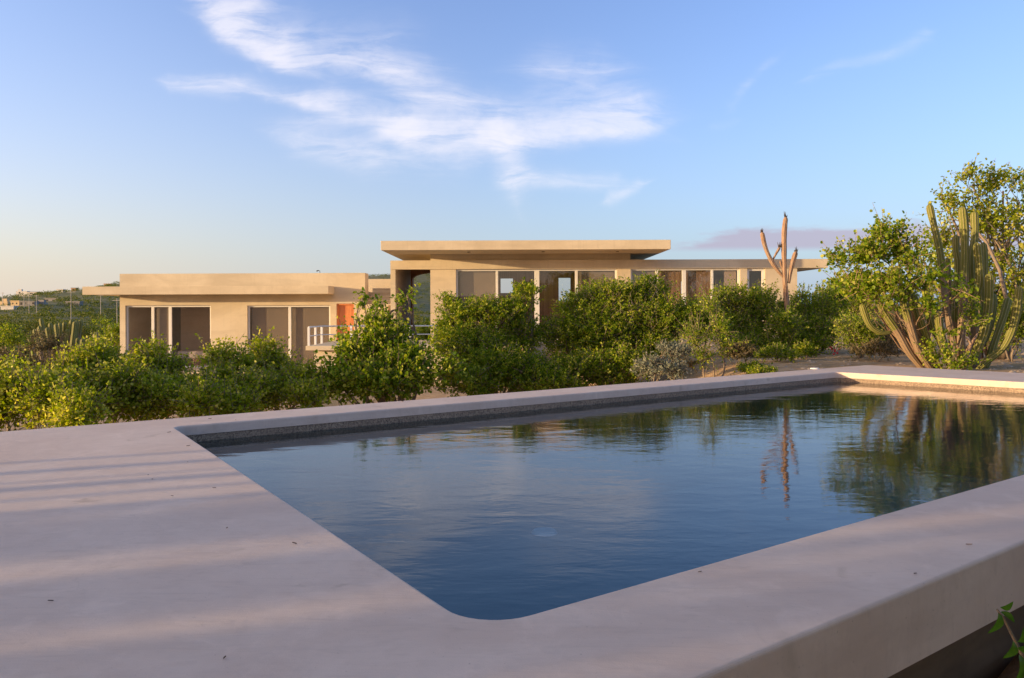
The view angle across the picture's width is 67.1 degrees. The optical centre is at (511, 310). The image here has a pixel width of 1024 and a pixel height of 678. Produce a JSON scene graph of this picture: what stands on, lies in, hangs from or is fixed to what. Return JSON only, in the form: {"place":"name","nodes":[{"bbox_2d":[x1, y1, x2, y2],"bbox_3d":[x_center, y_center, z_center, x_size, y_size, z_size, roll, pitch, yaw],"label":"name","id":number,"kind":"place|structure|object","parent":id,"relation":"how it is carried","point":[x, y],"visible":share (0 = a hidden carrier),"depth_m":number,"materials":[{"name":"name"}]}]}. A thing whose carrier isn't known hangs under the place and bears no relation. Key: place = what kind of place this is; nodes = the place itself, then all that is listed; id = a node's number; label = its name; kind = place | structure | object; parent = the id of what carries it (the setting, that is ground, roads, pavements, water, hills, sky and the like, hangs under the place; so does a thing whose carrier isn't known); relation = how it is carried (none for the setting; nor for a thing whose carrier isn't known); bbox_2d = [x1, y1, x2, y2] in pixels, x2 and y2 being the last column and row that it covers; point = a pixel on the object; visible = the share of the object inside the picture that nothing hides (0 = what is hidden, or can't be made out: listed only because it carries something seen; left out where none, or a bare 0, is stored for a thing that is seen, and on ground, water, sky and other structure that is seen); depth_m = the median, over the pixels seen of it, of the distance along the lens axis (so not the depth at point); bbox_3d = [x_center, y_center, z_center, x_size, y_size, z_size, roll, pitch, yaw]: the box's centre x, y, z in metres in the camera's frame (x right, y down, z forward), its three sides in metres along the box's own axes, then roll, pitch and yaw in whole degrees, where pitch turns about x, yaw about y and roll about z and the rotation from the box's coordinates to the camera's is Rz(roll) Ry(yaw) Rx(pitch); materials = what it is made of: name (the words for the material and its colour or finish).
{"place":"outdoors","nodes":[
{"label":"outdoors","id":0,"kind":"place"},
{"bbox_2d":[177,349,209,365],"bbox_3d":[-13.257,2.041,33.425,1.741,0.660,1.850,0,0,0],"label":"bed","id":1,"kind":"object","parent":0,"point":[196,352],"visible":0.23,"depth_m":32.54,"materials":[{"name":"fabric"}]},
{"bbox_2d":[0,273,1023,677],"bbox_3d":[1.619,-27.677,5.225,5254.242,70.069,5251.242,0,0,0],"label":"ground","id":2,"kind":"structure","parent":0,"point":[1012,669],"depth_m":15.99,"materials":[{"name":"soil"}]},
{"bbox_2d":[0,299,10,305],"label":"hillside house","id":3,"kind":"structure","parent":2,"relation":"on","point":[6,302],"depth_m":345.07,"materials":[{"name":"beige paint"}]},
{"bbox_2d":[0,341,17,361],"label":"scrub bush","id":4,"kind":"object","parent":2,"relation":"on","point":[1,350],"visible":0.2,"depth_m":36.14,"materials":[{"name":"green plant"}]},
{"bbox_2d":[0,306,18,309],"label":"hillside house","id":5,"kind":"structure","parent":2,"relation":"on","point":[7,307],"depth_m":318.00,"materials":[{"name":"white paint"}]},
{"bbox_2d":[0,313,28,347],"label":"scrub bush","id":6,"kind":"object","parent":2,"relation":"on","point":[15,320],"visible":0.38,"depth_m":58.01,"materials":[{"name":"green plant"}]},
{"bbox_2d":[10,301,19,305],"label":"hillside house","id":7,"kind":"structure","parent":2,"relation":"on","point":[15,303],"depth_m":340.00,"materials":[{"name":"beige paint"}]},
{"bbox_2d":[0,322,34,352],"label":"scrub bush","id":8,"kind":"object","parent":2,"relation":"on","point":[11,339],"visible":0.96,"depth_m":39.85,"materials":[{"name":"green plant"}]},
{"bbox_2d":[16,289,29,295],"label":"hillside house","id":9,"kind":"structure","parent":2,"relation":"on","point":[20,291],"depth_m":505.00,"materials":[{"name":"white paint"}]},
{"bbox_2d":[0,344,52,371],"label":"scrub bush","id":10,"kind":"object","parent":2,"relation":"on","point":[6,352],"visible":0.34,"depth_m":29.86,"materials":[{"name":"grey plant"}]},
{"bbox_2d":[19,301,39,305],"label":"hillside house","id":11,"kind":"structure","parent":2,"relation":"on","point":[26,303],"depth_m":338.00,"materials":[{"name":"beige paint"}]},
{"bbox_2d":[21,316,53,336],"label":"scrub bush","id":12,"kind":"object","parent":2,"relation":"on","point":[28,327],"visible":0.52,"depth_m":61.64,"materials":[{"name":"green plant"}]},
{"bbox_2d":[38,300,47,305],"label":"hillside house","id":13,"kind":"structure","parent":2,"relation":"on","point":[42,302],"depth_m":342.50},
{"bbox_2d":[18,328,68,374],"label":"scrub bush","id":14,"kind":"object","parent":2,"relation":"on","point":[46,346],"visible":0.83,"depth_m":43.90,"materials":[{"name":"grey plant"}]},
{"bbox_2d":[44,298,58,300],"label":"hillside house","id":15,"kind":"structure","parent":2,"relation":"on","point":[49,299],"depth_m":390.00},
{"bbox_2d":[28,318,84,371],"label":"cactus clump","id":16,"kind":"object","parent":2,"relation":"on","point":[73,332],"visible":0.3,"depth_m":47.91,"materials":[{"name":"green plant"}]},
{"bbox_2d":[0,348,118,431],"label":"leafy shrub","id":17,"kind":"object","parent":2,"relation":"on","point":[38,398],"visible":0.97,"depth_m":9.23,"materials":[{"name":"green plant"}]},
{"bbox_2d":[44,349,75,368],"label":"scrub bush","id":18,"kind":"object","parent":2,"relation":"on","point":[52,355],"visible":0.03,"depth_m":32.80,"materials":[{"name":"green plant"}]},
{"bbox_2d":[65,301,83,305],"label":"hillside house","id":19,"kind":"structure","parent":2,"relation":"on","point":[77,302],"depth_m":352.00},
{"bbox_2d":[81,323,102,344],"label":"scrub bush","id":20,"kind":"object","parent":2,"relation":"on","point":[84,331],"visible":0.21,"depth_m":51.93,"materials":[{"name":"green plant"}]},
{"bbox_2d":[30,327,169,424],"bbox_3d":[-5.769,1.241,10.849,1.895,2.065,1.893,0,0,0],"label":"leafy shrub","id":21,"kind":"object","parent":2,"relation":"on","point":[89,362],"visible":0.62,"depth_m":10.71,"materials":[{"name":"green plant"}]},
{"bbox_2d":[85,315,117,334],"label":"scrub bush","id":22,"kind":"object","parent":2,"relation":"on","point":[103,322],"visible":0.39,"depth_m":59.83,"materials":[{"name":"green plant"}]},
{"bbox_2d":[99,322,119,356],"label":"scrub bush","id":23,"kind":"object","parent":2,"relation":"on","point":[115,330],"visible":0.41,"depth_m":37.78,"materials":[{"name":"green plant"}]},
{"bbox_2d":[112,330,238,421],"bbox_3d":[-5.176,1.274,11.363,2.864,1.968,1.764,0,0,39],"label":"leafy shrub","id":24,"kind":"object","parent":2,"relation":"on","point":[182,393],"visible":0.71,"depth_m":10.82,"materials":[{"name":"green plant"}]},
{"bbox_2d":[82,273,370,375],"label":"flat roofed house","id":25,"kind":"structure","parent":2,"relation":"on","point":[180,309],"depth_m":32.00,"materials":[{"name":"beige paint"}]},
{"bbox_2d":[126,305,210,367],"bbox_3d":[-14.259,1.078,32.160,3.546,2.593,0.200,0,0,0],"label":"window","id":26,"kind":"structure","parent":25,"relation":"in","point":[164,312],"depth_m":32.12,"materials":[{"name":"paint"}]},
{"bbox_2d":[248,305,329,364],"bbox_3d":[-9.254,1.069,32.160,3.443,2.573,0.200,0,0,0],"label":"window","id":27,"kind":"structure","parent":25,"relation":"in","point":[293,321],"depth_m":32.26,"materials":[{"name":"glass"}]},
{"bbox_2d":[337,303,353,339],"bbox_3d":[-6.912,1.026,32.120,0.730,2.641,0.160,0,0,0],"label":"door","id":28,"kind":"structure","parent":25,"relation":"in","point":[346,310],"depth_m":32.09,"materials":[{"name":"brown wood"}]},
{"bbox_2d":[178,333,277,417],"bbox_3d":[-4.370,1.316,11.907,1.418,1.915,2.484,0,0,-29],"label":"leafy shrub","id":29,"kind":"object","parent":2,"relation":"on","point":[245,397],"visible":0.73,"depth_m":11.78,"materials":[{"name":"green plant"}]},
{"bbox_2d":[230,326,340,412],"bbox_3d":[-3.746,1.260,12.446,1.680,2.033,2.314,0,0,-26],"label":"leafy shrub","id":30,"kind":"object","parent":2,"relation":"on","point":[295,384],"visible":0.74,"depth_m":12.24,"materials":[{"name":"green plant"}]},
{"bbox_2d":[358,279,390,336],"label":"wall","id":31,"kind":"structure","parent":2,"relation":"on","point":[382,287],"depth_m":33.65,"materials":[{"name":"beige paint"}]},
{"bbox_2d":[312,283,467,405],"bbox_3d":[-2.135,0.891,12.979,2.834,2.794,1.882,0,0,0],"label":"shrub","id":32,"kind":"object","parent":2,"relation":"on","point":[388,367],"visible":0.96,"depth_m":12.78,"materials":[{"name":"green plant"}]},
{"bbox_2d":[306,340,530,386],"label":"raised terrace","id":33,"kind":"structure","parent":2,"relation":"on","point":[324,347],"depth_m":25.25,"materials":[{"name":"beige paint"}]},
{"bbox_2d":[307,325,436,345],"bbox_3d":[-4.045,0.818,25.900,5.202,0.624,1.670,0,0,0],"label":"pipe railing","id":34,"kind":"object","parent":33,"relation":"on","point":[321,334],"visible":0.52,"depth_m":26.66,"materials":[{"name":"white metal"}]},
{"bbox_2d":[414,313,428,336],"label":"scrub bush","id":35,"kind":"object","parent":2,"relation":"on","point":[417,322],"visible":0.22,"depth_m":62.01,"materials":[{"name":"green plant"}]},
{"bbox_2d":[416,318,430,339],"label":"scrub bush","id":36,"kind":"object","parent":2,"relation":"on","point":[424,331],"visible":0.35,"depth_m":40.85,"materials":[{"name":"green plant"}]},
{"bbox_2d":[0,273,923,370],"bbox_3d":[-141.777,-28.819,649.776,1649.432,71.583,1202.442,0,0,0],"label":"distant scrub","id":37,"kind":"object","parent":2,"relation":"on","point":[75,312],"visible":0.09,"depth_m":310.68,"materials":[{"name":"green plant"}]},
{"bbox_2d":[426,277,578,396],"bbox_3d":[-0.364,0.810,14.355,2.621,2.965,2.760,0,0,-19],"label":"dense shrub","id":38,"kind":"object","parent":2,"relation":"on","point":[491,366],"visible":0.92,"depth_m":14.35,"materials":[{"name":"green plant"}]},
{"bbox_2d":[381,240,827,356],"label":"pavilion house","id":39,"kind":"structure","parent":2,"relation":"on","point":[469,267],"depth_m":30.03,"materials":[{"name":"beige paint"}]},
{"bbox_2d":[456,269,616,339],"bbox_3d":[0.959,-0.238,30.195,6.276,2.768,0.170,0,0,0],"label":"window","id":40,"kind":"structure","parent":39,"relation":"in","point":[483,281],"depth_m":30.28,"materials":[{"name":"paint"}]},
{"bbox_2d":[631,268,739,330],"bbox_3d":[6.755,-0.260,30.198,4.260,2.768,0.176,0,0,0],"label":"window","id":41,"kind":"structure","parent":39,"relation":"in","point":[691,277],"depth_m":30.28,"materials":[{"name":"paint"}]},
{"bbox_2d":[747,268,764,330],"bbox_3d":[9.509,-0.271,30.150,0.696,2.768,0.080,0,0,0],"label":"window","id":42,"kind":"structure","parent":39,"relation":"in","point":[748,269],"depth_m":30.11,"materials":[{"name":"paint"}]},
{"bbox_2d":[513,269,727,391],"bbox_3d":[2.147,0.568,14.569,4.325,2.832,3.122,0,0,0],"label":"dense shrub","id":43,"kind":"object","parent":2,"relation":"on","point":[610,338],"visible":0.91,"depth_m":14.92,"materials":[{"name":"green plant"}]},
{"bbox_2d":[630,338,694,381],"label":"silver bush","id":44,"kind":"object","parent":2,"relation":"on","point":[678,350],"visible":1,"depth_m":12.17,"materials":[{"name":"grey plant"}]},
{"bbox_2d":[659,355,699,378],"bbox_3d":[2.848,1.111,13.318,0.629,0.882,0.717,0,0,-40],"label":"brush","id":45,"kind":"object","parent":2,"relation":"on","point":[691,363],"visible":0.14,"depth_m":13.20,"materials":[{"name":"grey plant"}]},
{"bbox_2d":[673,280,751,377],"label":"slender shrub","id":46,"kind":"object","parent":2,"relation":"on","point":[719,325],"visible":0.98,"depth_m":13.16,"materials":[{"name":"green plant"}]},
{"bbox_2d":[720,337,759,365],"bbox_3d":[4.162,0.763,14.153,0.701,0.576,0.637,0,0,0],"label":"brush","id":47,"kind":"object","parent":2,"relation":"on","point":[743,350],"visible":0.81,"depth_m":14.06,"materials":[{"name":"grey plant"}]},
{"bbox_2d":[690,274,798,357],"bbox_3d":[5.041,0.186,16.479,2.424,1.955,2.201,0,0,0],"label":"leafy shrub","id":48,"kind":"object","parent":2,"relation":"on","point":[752,311],"visible":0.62,"depth_m":16.65,"materials":[{"name":"green plant"}]},
{"bbox_2d":[732,359,772,373],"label":"ground shrub","id":49,"kind":"object","parent":2,"relation":"on","point":[741,367],"visible":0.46,"depth_m":12.90,"materials":[{"name":"green plant"}]},
{"bbox_2d":[745,364,783,373],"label":"ground shrub","id":50,"kind":"object","parent":2,"relation":"on","point":[762,369],"visible":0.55,"depth_m":12.29,"materials":[{"name":"green plant"}]},
{"bbox_2d":[752,341,803,362],"bbox_3d":[5.045,0.790,14.589,0.915,0.423,0.656,0,0,31],"label":"brush","id":51,"kind":"object","parent":2,"relation":"on","point":[777,351],"visible":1,"depth_m":14.50,"materials":[{"name":"green plant"}]},
{"bbox_2d":[760,212,797,341],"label":"dead cactus","id":52,"kind":"object","parent":2,"relation":"on","point":[783,263],"visible":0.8,"depth_m":16.57,"materials":[{"name":"brown plant"}]},
{"bbox_2d":[587,338,1023,380],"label":"loose stones","id":53,"kind":"object","parent":2,"relation":"on","point":[1003,366],"visible":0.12,"depth_m":14.61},
{"bbox_2d":[792,338,820,358],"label":"brush","id":54,"kind":"object","parent":2,"relation":"on","point":[808,349],"visible":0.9,"depth_m":15.07,"materials":[{"name":"green plant"}]},
{"bbox_2d":[765,281,849,355],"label":"leafy shrub","id":55,"kind":"object","parent":2,"relation":"on","point":[811,324],"visible":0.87,"depth_m":16.95,"materials":[{"name":"green plant"}]},
{"bbox_2d":[808,268,888,342],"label":"dense shrub","id":56,"kind":"object","parent":2,"relation":"on","point":[855,305],"visible":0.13,"depth_m":20.76,"materials":[{"name":"green plant"}]},
{"bbox_2d":[826,305,886,358],"bbox_3d":[6.963,0.437,15.507,1.191,1.142,0.991,0,0,25],"label":"brush","id":57,"kind":"object","parent":2,"relation":"on","point":[859,331],"visible":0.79,"depth_m":15.41,"materials":[{"name":"green plant"}]},
{"bbox_2d":[844,337,903,360],"bbox_3d":[6.952,0.750,14.760,1.022,0.515,0.750,0,0,0],"label":"brush","id":58,"kind":"object","parent":2,"relation":"on","point":[878,346],"visible":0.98,"depth_m":14.73,"materials":[{"name":"grey plant"}]},
{"bbox_2d":[867,308,929,354],"bbox_3d":[8.361,0.484,16.991,1.646,1.268,1.269,0,0,0],"label":"brush","id":59,"kind":"object","parent":2,"relation":"on","point":[889,337],"visible":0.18,"depth_m":16.82,"materials":[{"name":"green plant"}]},
{"bbox_2d":[816,202,984,366],"bbox_3d":[6.364,-0.382,12.881,2.148,2.783,2.010,0,0,0],"label":"tree","id":60,"kind":"object","parent":2,"relation":"on","point":[868,281],"visible":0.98,"depth_m":12.49,"materials":[{"name":"green plant"}]},
{"bbox_2d":[876,283,943,336],"bbox_3d":[11.771,0.000,21.998,2.596,1.860,1.978,0,0,29],"label":"brush","id":61,"kind":"object","parent":2,"relation":"on","point":[921,308],"visible":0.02,"depth_m":21.87,"materials":[{"name":"green plant"}]},
{"bbox_2d":[859,203,1022,368],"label":"organ pipe cactus","id":62,"kind":"object","parent":2,"relation":"on","point":[970,260],"visible":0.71,"depth_m":12.95,"materials":[{"name":"green plant"}]},
{"bbox_2d":[913,294,993,369],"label":"climbing shrub","id":63,"kind":"object","parent":2,"relation":"on","point":[960,360],"visible":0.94,"depth_m":12.48,"materials":[{"name":"green plant"}]},
{"bbox_2d":[888,605,1023,677],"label":"deck base","id":64,"kind":"object","parent":2,"relation":"on","point":[980,653],"depth_m":3.48,"materials":[{"name":"brown paint"}]},
{"bbox_2d":[0,365,1023,677],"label":"pool deck","id":65,"kind":"structure","parent":64,"relation":"on","point":[118,559],"depth_m":2.55,"materials":[{"name":"paint"}]},
{"bbox_2d":[187,378,1023,619],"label":"swimming pool","id":66,"kind":"structure","parent":65,"relation":"in","point":[503,513],"depth_m":7.95,"materials":[{"name":"liquid"}]},
{"bbox_2d":[288,382,1023,437],"bbox_3d":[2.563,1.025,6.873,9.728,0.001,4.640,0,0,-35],"label":"wall","id":67,"kind":"structure","parent":66,"relation":"in","point":[836,393],"depth_m":9.06,"materials":[{"name":"beige concrete"}]},
{"bbox_2d":[947,333,977,369],"bbox_3d":[7.359,0.672,12.601,0.512,0.604,0.106,0,0,0],"label":"woody stump","id":68,"kind":"object","parent":2,"relation":"on","point":[969,347],"visible":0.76,"depth_m":12.58,"materials":[{"name":"brown wood"}]},
{"bbox_2d":[902,153,1023,359],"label":"tall tree","id":69,"kind":"object","parent":2,"relation":"on","point":[989,224],"visible":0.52,"depth_m":15.40,"materials":[{"name":"green plant"}]},
{"bbox_2d":[936,279,1021,341],"bbox_3d":[11.693,0.042,18.979,2.305,1.834,1.892,0,0,-37],"label":"brush","id":70,"kind":"object","parent":2,"relation":"on","point":[967,319],"visible":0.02,"depth_m":19.06,"materials":[{"name":"green plant"}]},
{"bbox_2d":[984,295,1023,361],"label":"cactus","id":71,"kind":"object","parent":2,"relation":"on","point":[1019,332],"visible":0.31,"depth_m":14.52,"materials":[{"name":"plant"}]},
{"bbox_2d":[987,602,1023,677],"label":"leafy sprig","id":72,"kind":"object","parent":2,"relation":"on","point":[1015,649],"visible":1,"depth_m":1.72,"materials":[{"name":"green plant"}]},
{"bbox_2d":[0,0,1023,305],"label":"sky","id":73,"kind":"structure","parent":0,"point":[137,136],"materials":[{"name":"blue"}]}
]}

